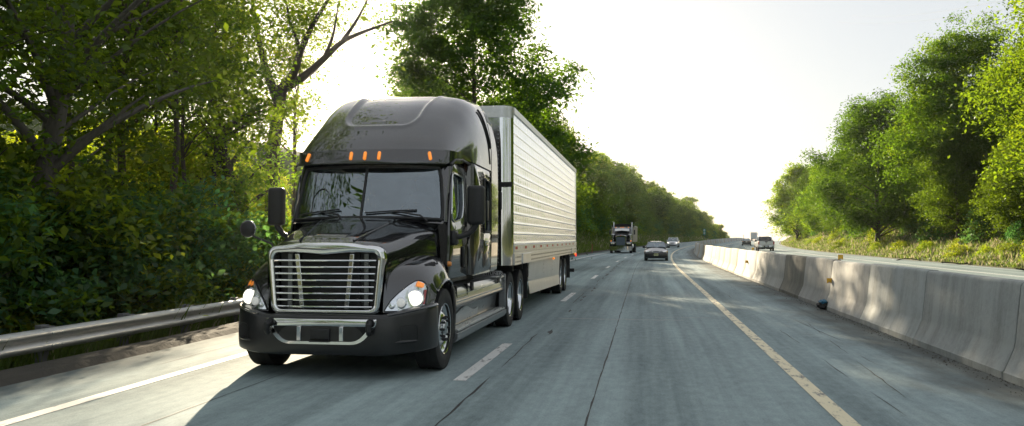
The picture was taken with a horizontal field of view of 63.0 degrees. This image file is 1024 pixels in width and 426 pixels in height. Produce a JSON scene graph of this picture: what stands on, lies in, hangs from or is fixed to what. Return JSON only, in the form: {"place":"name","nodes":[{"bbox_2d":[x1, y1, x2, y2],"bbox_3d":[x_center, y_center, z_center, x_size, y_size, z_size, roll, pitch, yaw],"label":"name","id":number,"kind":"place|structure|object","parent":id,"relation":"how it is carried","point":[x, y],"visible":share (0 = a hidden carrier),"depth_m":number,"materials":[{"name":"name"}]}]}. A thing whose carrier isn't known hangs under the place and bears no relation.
{"place":"outdoors","nodes":[
{"label":"outdoors","id":0,"kind":"place"},
{"bbox_2d":[0,241,1023,425],"bbox_3d":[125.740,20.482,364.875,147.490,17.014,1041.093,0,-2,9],"label":"road","id":1,"kind":"structure","parent":0,"point":[708,363],"depth_m":9.80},
{"bbox_2d":[0,242,686,425],"bbox_3d":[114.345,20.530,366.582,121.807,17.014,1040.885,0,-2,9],"label":"white edge line","id":2,"kind":"object","parent":1,"relation":"on","point":[57,407],"visible":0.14,"depth_m":8.76,"materials":[{"name":"paint"}]},
{"bbox_2d":[239,96,526,368],"bbox_3d":[-1.567,0.068,13.580,3.100,3.933,8.292,0,-2,9],"label":"semi truck","id":3,"kind":"object","parent":1,"relation":"on","point":[388,245],"visible":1,"depth_m":11.04,"materials":[{"name":"black paint"}]},
{"bbox_2d":[141,261,905,425],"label":"pavement cracks","id":4,"kind":"object","parent":1,"relation":"on","point":[479,386],"visible":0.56,"depth_m":9.79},
{"bbox_2d":[479,106,576,292],"bbox_3d":[-0.155,0.281,22.326,2.660,4.042,14.365,0,-2,9],"label":"box trailer","id":5,"kind":"object","parent":1,"relation":"on","point":[536,201],"visible":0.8,"depth_m":18.07,"materials":[{"name":"metal"}]},
{"bbox_2d":[454,244,747,380],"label":"lane dashes","id":6,"kind":"object","parent":1,"relation":"on","point":[475,368],"visible":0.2,"depth_m":11.15,"materials":[{"name":"paint"}]},
{"bbox_2d":[609,222,637,252],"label":"truck","id":7,"kind":"object","parent":1,"relation":"on","point":[623,237],"visible":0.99,"depth_m":92.62,"materials":[{"name":"silver metal"}]},
{"bbox_2d":[643,241,669,260],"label":"compact sedan","id":8,"kind":"object","parent":1,"relation":"on","point":[655,249],"visible":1,"depth_m":60.78,"materials":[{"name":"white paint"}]},
{"bbox_2d":[717,247,726,268],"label":"concrete barrier","id":9,"kind":"object","parent":1,"relation":"on","point":[722,258],"visible":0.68,"depth_m":46.34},
{"bbox_2d":[722,248,731,270],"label":"concrete barrier","id":10,"kind":"object","parent":1,"relation":"on","point":[726,264],"visible":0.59,"depth_m":43.17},
{"bbox_2d":[727,248,738,272],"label":"concrete barrier","id":11,"kind":"object","parent":1,"relation":"on","point":[733,260],"visible":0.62,"depth_m":39.99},
{"bbox_2d":[734,249,747,275],"bbox_3d":[10.305,2.185,36.860,0.640,1.124,3.226,0,-2,9],"label":"concrete barrier","id":12,"kind":"object","parent":1,"relation":"on","point":[741,263],"visible":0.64,"depth_m":36.82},
{"bbox_2d":[742,250,757,279],"bbox_3d":[9.795,2.086,33.652,0.640,1.125,3.226,0,-2,9],"label":"concrete barrier","id":13,"kind":"object","parent":1,"relation":"on","point":[749,270],"visible":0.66,"depth_m":33.53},
{"bbox_2d":[752,251,774,284],"bbox_3d":[9.284,1.979,30.444,0.640,1.143,3.226,0,-2,9],"label":"concrete barrier","id":14,"kind":"object","parent":1,"relation":"on","point":[762,269],"visible":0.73,"depth_m":30.31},
{"bbox_2d":[755,236,774,250],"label":"pickup truck","id":15,"kind":"object","parent":1,"relation":"on","point":[765,243],"visible":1,"depth_m":107.54,"materials":[{"name":"white paint"}]},
{"bbox_2d":[670,245,860,425],"bbox_3d":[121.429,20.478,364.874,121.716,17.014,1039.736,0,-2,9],"label":"yellow edge line","id":16,"kind":"object","parent":1,"relation":"on","point":[841,416],"visible":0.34,"depth_m":10.15,"materials":[{"name":"paint"}]},
{"bbox_2d":[764,253,786,290],"bbox_3d":[8.774,1.894,27.235,0.640,1.118,3.226,0,-2,9],"label":"concrete barrier","id":17,"kind":"object","parent":1,"relation":"on","point":[774,278],"visible":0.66,"depth_m":27.10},
{"bbox_2d":[779,254,809,298],"bbox_3d":[8.264,1.788,24.027,0.640,1.133,3.226,0,-2,9],"label":"concrete barrier","id":18,"kind":"object","parent":1,"relation":"on","point":[793,279],"visible":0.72,"depth_m":23.88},
{"bbox_2d":[798,257,840,305],"bbox_3d":[7.753,1.688,20.819,0.640,1.138,3.226,0,-2,9],"label":"concrete barrier","id":19,"kind":"object","parent":1,"relation":"on","point":[815,289],"visible":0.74,"depth_m":20.72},
{"bbox_2d":[825,260,871,322],"bbox_3d":[7.242,1.600,17.611,0.640,1.116,3.226,0,-2,9],"label":"concrete barrier","id":20,"kind":"object","parent":1,"relation":"on","point":[847,295],"visible":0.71,"depth_m":17.38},
{"bbox_2d":[860,264,938,343],"bbox_3d":[6.732,1.491,14.403,0.640,1.140,3.226,0,-2,9],"label":"concrete barrier","id":21,"kind":"object","parent":1,"relation":"on","point":[894,306],"visible":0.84,"depth_m":14.13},
{"bbox_2d":[913,271,1023,378],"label":"concrete barrier","id":22,"kind":"object","parent":1,"relation":"on","point":[970,320],"visible":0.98,"depth_m":10.86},
{"bbox_2d":[1003,283,1023,387],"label":"concrete barrier","id":23,"kind":"object","parent":1,"relation":"on","point":[1013,372],"visible":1,"depth_m":9.46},
{"bbox_2d":[0,105,1023,386],"bbox_3d":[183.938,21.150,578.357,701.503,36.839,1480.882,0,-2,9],"label":"ground","id":24,"kind":"structure","parent":0,"point":[62,365],"depth_m":12.53,"materials":[{"name":"plant"}]},
{"bbox_2d":[0,59,44,182],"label":"young tree","id":25,"kind":"object","parent":24,"relation":"on","point":[12,101],"visible":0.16,"depth_m":17.15,"materials":[{"name":"green plant"}]},
{"bbox_2d":[0,246,51,366],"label":"shrub","id":26,"kind":"object","parent":24,"relation":"on","point":[5,301],"visible":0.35,"depth_m":12.76,"materials":[{"name":"green plant"}]},
{"bbox_2d":[0,130,58,195],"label":"sunlit tree","id":27,"kind":"object","parent":24,"relation":"on","point":[9,139],"visible":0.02,"depth_m":30.52,"materials":[{"name":"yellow plant"}]},
{"bbox_2d":[0,288,59,363],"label":"shrub","id":28,"kind":"object","parent":24,"relation":"on","point":[27,326],"visible":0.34,"depth_m":12.71,"materials":[{"name":"green plant"}]},
{"bbox_2d":[2,228,90,323],"bbox_3d":[-9.068,2.143,13.961,3.659,4.458,3.772,1,-2,-19],"label":"shrub","id":29,"kind":"object","parent":24,"relation":"on","point":[48,273],"visible":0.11,"depth_m":14.11,"materials":[{"name":"green plant"}]},
{"bbox_2d":[18,140,116,200],"bbox_3d":[-15.502,0.657,29.664,5.375,6.757,5.306,-1,-2,40],"label":"sunlit tree","id":30,"kind":"object","parent":24,"relation":"on","point":[96,158],"visible":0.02,"depth_m":30.02,"materials":[{"name":"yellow plant"}]},
{"bbox_2d":[0,170,135,369],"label":"shrub","id":31,"kind":"object","parent":24,"relation":"on","point":[15,211],"visible":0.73,"depth_m":13.17,"materials":[{"name":"green plant"}]},
{"bbox_2d":[0,7,139,142],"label":"forest tree","id":32,"kind":"object","parent":24,"relation":"on","point":[10,76],"visible":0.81,"depth_m":11.80,"materials":[{"name":"green plant"}]},
{"bbox_2d":[4,4,150,155],"bbox_3d":[-14.664,-3.527,28.162,5.766,13.602,5.874,0,-2,7],"label":"slender tree","id":33,"kind":"object","parent":24,"relation":"on","point":[17,58],"visible":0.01,"depth_m":27.61,"materials":[{"name":"green plant"}]},
{"bbox_2d":[0,158,167,357],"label":"shrub","id":34,"kind":"object","parent":24,"relation":"on","point":[69,245],"visible":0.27,"depth_m":14.85,"materials":[{"name":"green plant"}]},
{"bbox_2d":[5,209,166,332],"bbox_3d":[-8.504,1.971,15.804,3.704,4.512,3.819,0,-2,1],"label":"shrub","id":35,"kind":"object","parent":24,"relation":"on","point":[145,260],"visible":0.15,"depth_m":15.62,"materials":[{"name":"green plant"}]},
{"bbox_2d":[0,0,193,267],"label":"forest tree","id":36,"kind":"object","parent":24,"relation":"on","point":[56,25],"visible":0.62,"depth_m":13.34,"materials":[{"name":"green plant"}]},
{"bbox_2d":[0,0,208,319],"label":"young tree","id":37,"kind":"object","parent":24,"relation":"on","point":[71,188],"visible":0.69,"depth_m":14.72,"materials":[{"name":"green plant"}]},
{"bbox_2d":[6,0,211,200],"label":"slender tree","id":38,"kind":"object","parent":24,"relation":"on","point":[123,41],"visible":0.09,"depth_m":21.90,"materials":[{"name":"green plant"}]},
{"bbox_2d":[62,121,157,193],"bbox_3d":[-15.387,0.243,32.866,6.491,8.160,6.408,1,-2,-34],"label":"sunlit tree","id":39,"kind":"object","parent":24,"relation":"on","point":[115,168],"visible":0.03,"depth_m":32.46,"materials":[{"name":"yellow plant"}]},
{"bbox_2d":[30,1,206,190],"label":"slender tree","id":40,"kind":"object","parent":24,"relation":"on","point":[152,126],"depth_m":26.36,"materials":[{"name":"green plant"}]},
{"bbox_2d":[0,293,238,369],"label":"grass","id":41,"kind":"structure","parent":24,"relation":"on","point":[23,360],"depth_m":13.72,"materials":[{"name":"plant"}]},
{"bbox_2d":[0,297,242,362],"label":"guardrail","id":42,"kind":"object","parent":24,"relation":"on","point":[38,337],"visible":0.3,"depth_m":12.89,"materials":[{"name":"metal"}]},
{"bbox_2d":[16,52,226,310],"bbox_3d":[-9.186,0.139,18.887,4.858,7.436,5.316,0,-2,-5],"label":"young tree","id":43,"kind":"object","parent":24,"relation":"on","point":[118,127],"visible":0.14,"depth_m":18.66,"materials":[{"name":"green plant"}]},
{"bbox_2d":[4,0,255,192],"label":"slender tree","id":44,"kind":"object","parent":24,"relation":"on","point":[175,119],"visible":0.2,"depth_m":22.79,"materials":[{"name":"green plant"}]},
{"bbox_2d":[84,235,178,316],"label":"shrub","id":45,"kind":"object","parent":24,"relation":"on","point":[162,261],"visible":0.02,"depth_m":17.41,"materials":[{"name":"green plant"}]},
{"bbox_2d":[44,155,234,344],"bbox_3d":[-8.009,1.651,16.704,4.983,5.764,5.080,0,-2,-13],"label":"shrub","id":46,"kind":"object","parent":24,"relation":"on","point":[172,283],"visible":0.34,"depth_m":16.52,"materials":[{"name":"green plant"}]},
{"bbox_2d":[0,0,287,194],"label":"slim tree","id":47,"kind":"object","parent":24,"relation":"on","point":[213,69],"visible":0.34,"depth_m":19.88,"materials":[{"name":"green plant"}]},
{"bbox_2d":[100,258,200,336],"bbox_3d":[-8.083,2.298,17.089,3.759,2.900,3.387,0,-2,-16],"label":"shrub","id":48,"kind":"object","parent":24,"relation":"on","point":[173,305],"visible":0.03,"depth_m":16.71,"materials":[{"name":"green plant"}]},
{"bbox_2d":[92,1,212,203],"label":"slender tree","id":49,"kind":"object","parent":24,"relation":"on","point":[156,123],"visible":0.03,"depth_m":30.96,"materials":[{"name":"green plant"}]},
{"bbox_2d":[83,117,224,215],"bbox_3d":[-12.956,0.406,30.313,6.182,7.871,6.262,1,-2,-19],"label":"sunlit tree","id":50,"kind":"object","parent":24,"relation":"on","point":[158,164],"visible":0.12,"depth_m":29.61,"materials":[{"name":"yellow plant"}]},
{"bbox_2d":[128,122,252,211],"bbox_3d":[-13.569,0.490,33.312,6.416,8.065,6.334,0,-2,-3],"label":"sunlit tree","id":51,"kind":"object","parent":24,"relation":"on","point":[190,153],"depth_m":32.44,"materials":[{"name":"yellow plant"}]},
{"bbox_2d":[148,261,234,322],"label":"shrub","id":52,"kind":"object","parent":24,"relation":"on","point":[215,298],"visible":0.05,"depth_m":18.97,"materials":[{"name":"green plant"}]},
{"bbox_2d":[130,185,256,308],"bbox_3d":[-7.930,1.823,19.234,4.286,4.957,4.370,1,-2,-26],"label":"shrub","id":53,"kind":"object","parent":24,"relation":"on","point":[205,230],"visible":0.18,"depth_m":19.25,"materials":[{"name":"green plant"}]},
{"bbox_2d":[114,0,275,189],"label":"slender tree","id":54,"kind":"object","parent":24,"relation":"on","point":[227,112],"visible":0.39,"depth_m":27.15,"materials":[{"name":"green plant"}]},
{"bbox_2d":[146,214,247,304],"bbox_3d":[-8.043,2.170,19.477,3.582,4.364,3.693,0,-2,4],"label":"shrub","id":55,"kind":"object","parent":24,"relation":"on","point":[207,258],"visible":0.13,"depth_m":19.33,"materials":[{"name":"green plant"}]},
{"bbox_2d":[136,132,266,219],"bbox_3d":[-11.823,0.631,30.854,5.885,7.494,5.962,0,-2,12],"label":"sunlit tree","id":56,"kind":"object","parent":24,"relation":"on","point":[204,169],"visible":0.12,"depth_m":30.58,"materials":[{"name":"green plant"}]},
{"bbox_2d":[0,0,405,281],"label":"leaning tree","id":57,"kind":"object","parent":24,"relation":"on","point":[51,124],"visible":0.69,"depth_m":16.03,"materials":[{"name":"green plant"}]},
{"bbox_2d":[146,175,259,304],"bbox_3d":[-8.211,1.776,20.330,4.844,5.496,4.752,-1,-2,36],"label":"shrub","id":58,"kind":"object","parent":24,"relation":"on","point":[191,191],"visible":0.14,"depth_m":20.41,"materials":[{"name":"green plant"}]},
{"bbox_2d":[137,0,311,180],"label":"slender tree","id":59,"kind":"object","parent":24,"relation":"on","point":[262,15],"visible":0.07,"depth_m":34.77,"materials":[{"name":"green plant"}]},
{"bbox_2d":[128,0,321,229],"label":"mossy tree","id":60,"kind":"object","parent":24,"relation":"on","point":[242,181],"visible":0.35,"depth_m":31.45,"materials":[{"name":"green plant"}]},
{"bbox_2d":[169,0,296,211],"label":"slender tree","id":61,"kind":"object","parent":24,"relation":"on","point":[236,88],"visible":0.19,"depth_m":30.93,"materials":[{"name":"green plant"}]},
{"bbox_2d":[204,254,263,299],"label":"shrub","id":62,"kind":"object","parent":24,"relation":"on","point":[238,290],"visible":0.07,"depth_m":20.73,"materials":[{"name":"green plant"}]},
{"bbox_2d":[197,204,281,302],"bbox_3d":[-7.569,2.183,21.214,4.004,4.878,4.128,-1,-2,35],"label":"shrub","id":63,"kind":"object","parent":24,"relation":"on","point":[233,221],"visible":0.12,"depth_m":20.86,"materials":[{"name":"green plant"}]},
{"bbox_2d":[190,149,289,220],"bbox_3d":[-12.092,0.807,35.632,5.889,7.402,5.814,-1,-2,28],"label":"sunlit tree","id":64,"kind":"object","parent":24,"relation":"on","point":[244,170],"visible":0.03,"depth_m":35.97,"materials":[{"name":"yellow plant"}]},
{"bbox_2d":[244,211,290,275],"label":"shrub","id":65,"kind":"object","parent":24,"relation":"on","point":[275,239],"visible":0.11,"depth_m":24.19,"materials":[{"name":"green plant"}]},
{"bbox_2d":[249,168,292,224],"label":"sunlit tree","id":66,"kind":"object","parent":24,"relation":"on","point":[284,179],"visible":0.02,"depth_m":46.06,"materials":[{"name":"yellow plant"}]},
{"bbox_2d":[232,0,355,220],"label":"slender tree","id":67,"kind":"object","parent":24,"relation":"on","point":[296,95],"visible":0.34,"depth_m":42.58,"materials":[{"name":"green plant"}]},
{"bbox_2d":[222,0,407,211],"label":"forked tree","id":68,"kind":"object","parent":24,"relation":"on","point":[313,68],"visible":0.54,"depth_m":40.24,"materials":[{"name":"green plant"}]},
{"bbox_2d":[365,0,607,259],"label":"roadside tree","id":69,"kind":"object","parent":24,"relation":"on","point":[485,22],"visible":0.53,"depth_m":44.58,"materials":[{"name":"green plant"}]},
{"bbox_2d":[511,92,602,244],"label":"roadside tree","id":70,"kind":"object","parent":24,"relation":"on","point":[579,198],"visible":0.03,"depth_m":61.21,"materials":[{"name":"green plant"}]},
{"bbox_2d":[557,138,604,203],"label":"hillside tree","id":71,"kind":"object","parent":24,"relation":"on","point":[587,178],"visible":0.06,"depth_m":115.65,"materials":[{"name":"green plant"}]},
{"bbox_2d":[580,201,599,235],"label":"shrub","id":72,"kind":"object","parent":24,"relation":"on","point":[586,205],"visible":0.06,"depth_m":113.29,"materials":[{"name":"green plant"}]},
{"bbox_2d":[575,151,616,221],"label":"hillside tree","id":73,"kind":"object","parent":24,"relation":"on","point":[599,191],"visible":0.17,"depth_m":118.74,"materials":[{"name":"green plant"}]},
{"bbox_2d":[582,184,613,227],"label":"hillside tree","id":74,"kind":"object","parent":24,"relation":"on","point":[597,199],"visible":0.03,"depth_m":127.14,"materials":[{"name":"green plant"}]},
{"bbox_2d":[586,157,622,212],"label":"hillside tree","id":75,"kind":"object","parent":24,"relation":"on","point":[616,186],"visible":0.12,"depth_m":148.25,"materials":[{"name":"green plant"}]},
{"bbox_2d":[594,209,616,238],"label":"shrub","id":76,"kind":"object","parent":24,"relation":"on","point":[604,220],"visible":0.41,"depth_m":126.68,"materials":[{"name":"green plant"}]},
{"bbox_2d":[592,169,621,225],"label":"hillside tree","id":77,"kind":"object","parent":24,"relation":"on","point":[605,177],"visible":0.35,"depth_m":135.86,"materials":[{"name":"green plant"}]},
{"bbox_2d":[591,162,627,216],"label":"hillside tree","id":78,"kind":"object","parent":24,"relation":"on","point":[617,206],"visible":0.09,"depth_m":142.37,"materials":[{"name":"green plant"}]},
{"bbox_2d":[612,179,629,223],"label":"hillside tree","id":79,"kind":"object","parent":24,"relation":"on","point":[625,212],"visible":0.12,"depth_m":155.22,"materials":[{"name":"green plant"}]},
{"bbox_2d":[611,166,646,215],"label":"hillside tree","id":80,"kind":"object","parent":24,"relation":"on","point":[622,173],"visible":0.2,"depth_m":167.31,"materials":[{"name":"green plant"}]},
{"bbox_2d":[617,195,644,241],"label":"hillside tree","id":81,"kind":"object","parent":24,"relation":"on","point":[630,204],"visible":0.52,"depth_m":159.30,"materials":[{"name":"green plant"}]},
{"bbox_2d":[623,172,644,213],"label":"hillside tree","id":82,"kind":"object","parent":24,"relation":"on","point":[633,186],"visible":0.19,"depth_m":179.46,"materials":[{"name":"green plant"}]},
{"bbox_2d":[569,228,707,254],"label":"grass","id":83,"kind":"structure","parent":24,"relation":"on","point":[597,242],"depth_m":123.16,"materials":[{"name":"plant"}]},
{"bbox_2d":[636,189,655,229],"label":"hillside tree","id":84,"kind":"object","parent":24,"relation":"on","point":[647,218],"visible":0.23,"depth_m":184.98,"materials":[{"name":"green plant"}]},
{"bbox_2d":[639,186,658,227],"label":"hillside tree","id":85,"kind":"object","parent":24,"relation":"on","point":[653,210],"visible":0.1,"depth_m":196.01,"materials":[{"name":"green plant"}]},
{"bbox_2d":[649,190,675,232],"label":"hillside tree","id":86,"kind":"object","parent":24,"relation":"on","point":[657,198],"visible":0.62,"depth_m":217.44,"materials":[{"name":"green plant"}]},
{"bbox_2d":[650,190,674,228],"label":"hillside tree","id":87,"kind":"object","parent":24,"relation":"on","point":[663,197],"visible":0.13,"depth_m":220.52,"materials":[{"name":"green plant"}]},
{"bbox_2d":[649,185,677,220],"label":"hillside tree","id":88,"kind":"object","parent":24,"relation":"on","point":[665,191],"visible":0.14,"depth_m":228.85,"materials":[{"name":"green plant"}]},
{"bbox_2d":[675,202,691,233],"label":"hillside tree","id":89,"kind":"object","parent":24,"relation":"on","point":[685,221],"visible":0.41,"depth_m":257.46,"materials":[{"name":"green plant"}]},
{"bbox_2d":[682,206,698,232],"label":"hillside tree","id":90,"kind":"object","parent":24,"relation":"on","point":[690,213],"visible":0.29,"depth_m":279.74,"materials":[{"name":"green plant"}]},
{"bbox_2d":[760,161,811,241],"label":"tree","id":91,"kind":"object","parent":24,"relation":"on","point":[783,199],"visible":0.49,"depth_m":159.32,"materials":[{"name":"green plant"}]},
{"bbox_2d":[783,164,824,235],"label":"broad tree","id":92,"kind":"object","parent":24,"relation":"on","point":[799,180],"visible":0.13,"depth_m":148.98,"materials":[{"name":"green plant"}]},
{"bbox_2d":[790,160,843,235],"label":"tree","id":93,"kind":"object","parent":24,"relation":"on","point":[808,200],"visible":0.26,"depth_m":133.91,"materials":[{"name":"green plant"}]},
{"bbox_2d":[805,150,874,240],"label":"broad tree","id":94,"kind":"object","parent":24,"relation":"on","point":[832,222],"visible":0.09,"depth_m":114.69,"materials":[{"name":"green plant"}]},
{"bbox_2d":[788,87,931,242],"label":"broad tree","id":95,"kind":"object","parent":24,"relation":"on","point":[856,129],"visible":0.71,"depth_m":85.38,"materials":[{"name":"green plant"}]},
{"bbox_2d":[781,228,1023,267],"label":"grass","id":96,"kind":"structure","parent":24,"relation":"on","point":[858,248],"depth_m":68.56,"materials":[{"name":"plant"}]},
{"bbox_2d":[904,205,934,236],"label":"shrub","id":97,"kind":"object","parent":24,"relation":"on","point":[914,230],"visible":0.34,"depth_m":79.97,"materials":[{"name":"green plant"}]},
{"bbox_2d":[911,208,962,242],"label":"shrub","id":98,"kind":"object","parent":24,"relation":"on","point":[938,231],"visible":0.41,"depth_m":70.67,"materials":[{"name":"green plant"}]},
{"bbox_2d":[860,7,1023,230],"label":"broad tree","id":99,"kind":"object","parent":24,"relation":"on","point":[931,99],"visible":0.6,"depth_m":70.37,"materials":[{"name":"green plant"}]},
{"bbox_2d":[892,111,998,222],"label":"broad tree","id":100,"kind":"object","parent":24,"relation":"on","point":[921,175],"visible":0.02,"depth_m":80.01,"materials":[{"name":"green plant"}]},
{"bbox_2d":[937,243,971,260],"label":"shrub","id":101,"kind":"object","parent":24,"relation":"on","point":[952,248],"visible":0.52,"depth_m":57.02,"materials":[{"name":"yellow plant"}]},
{"bbox_2d":[901,117,1023,238],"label":"broad tree","id":102,"kind":"object","parent":24,"relation":"on","point":[947,194],"visible":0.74,"depth_m":65.67,"materials":[{"name":"green plant"}]},
{"bbox_2d":[931,0,1023,207],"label":"broad tree","id":103,"kind":"object","parent":24,"relation":"on","point":[998,78],"visible":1,"depth_m":48.01,"materials":[{"name":"green plant"}]},
{"bbox_2d":[954,205,1005,245],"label":"shrub","id":104,"kind":"object","parent":24,"relation":"on","point":[984,227],"visible":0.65,"depth_m":61.20,"materials":[{"name":"green plant"}]},
{"bbox_2d":[963,126,1023,242],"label":"broad tree","id":105,"kind":"object","parent":24,"relation":"on","point":[1005,218],"visible":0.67,"depth_m":54.88,"materials":[{"name":"green plant"}]},
{"bbox_2d":[972,26,1023,195],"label":"broad tree","id":106,"kind":"object","parent":24,"relation":"on","point":[993,100],"visible":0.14,"depth_m":61.93,"materials":[{"name":"green plant"}]},
{"bbox_2d":[989,241,1022,260],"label":"shrub","id":107,"kind":"object","parent":24,"relation":"on","point":[1007,246],"visible":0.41,"depth_m":50.88,"materials":[{"name":"yellow plant"}]},
{"bbox_2d":[1000,220,1023,245],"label":"shrub","id":108,"kind":"object","parent":24,"relation":"on","point":[1014,231],"visible":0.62,"depth_m":52.99,"materials":[{"name":"green plant"}]},
{"bbox_2d":[0,0,1023,240],"label":"sky","id":109,"kind":"structure","parent":0,"point":[711,100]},
{"bbox_2d":[716,267,1023,399],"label":"gravel","id":110,"kind":"structure","parent":0,"point":[896,340],"depth_m":12.72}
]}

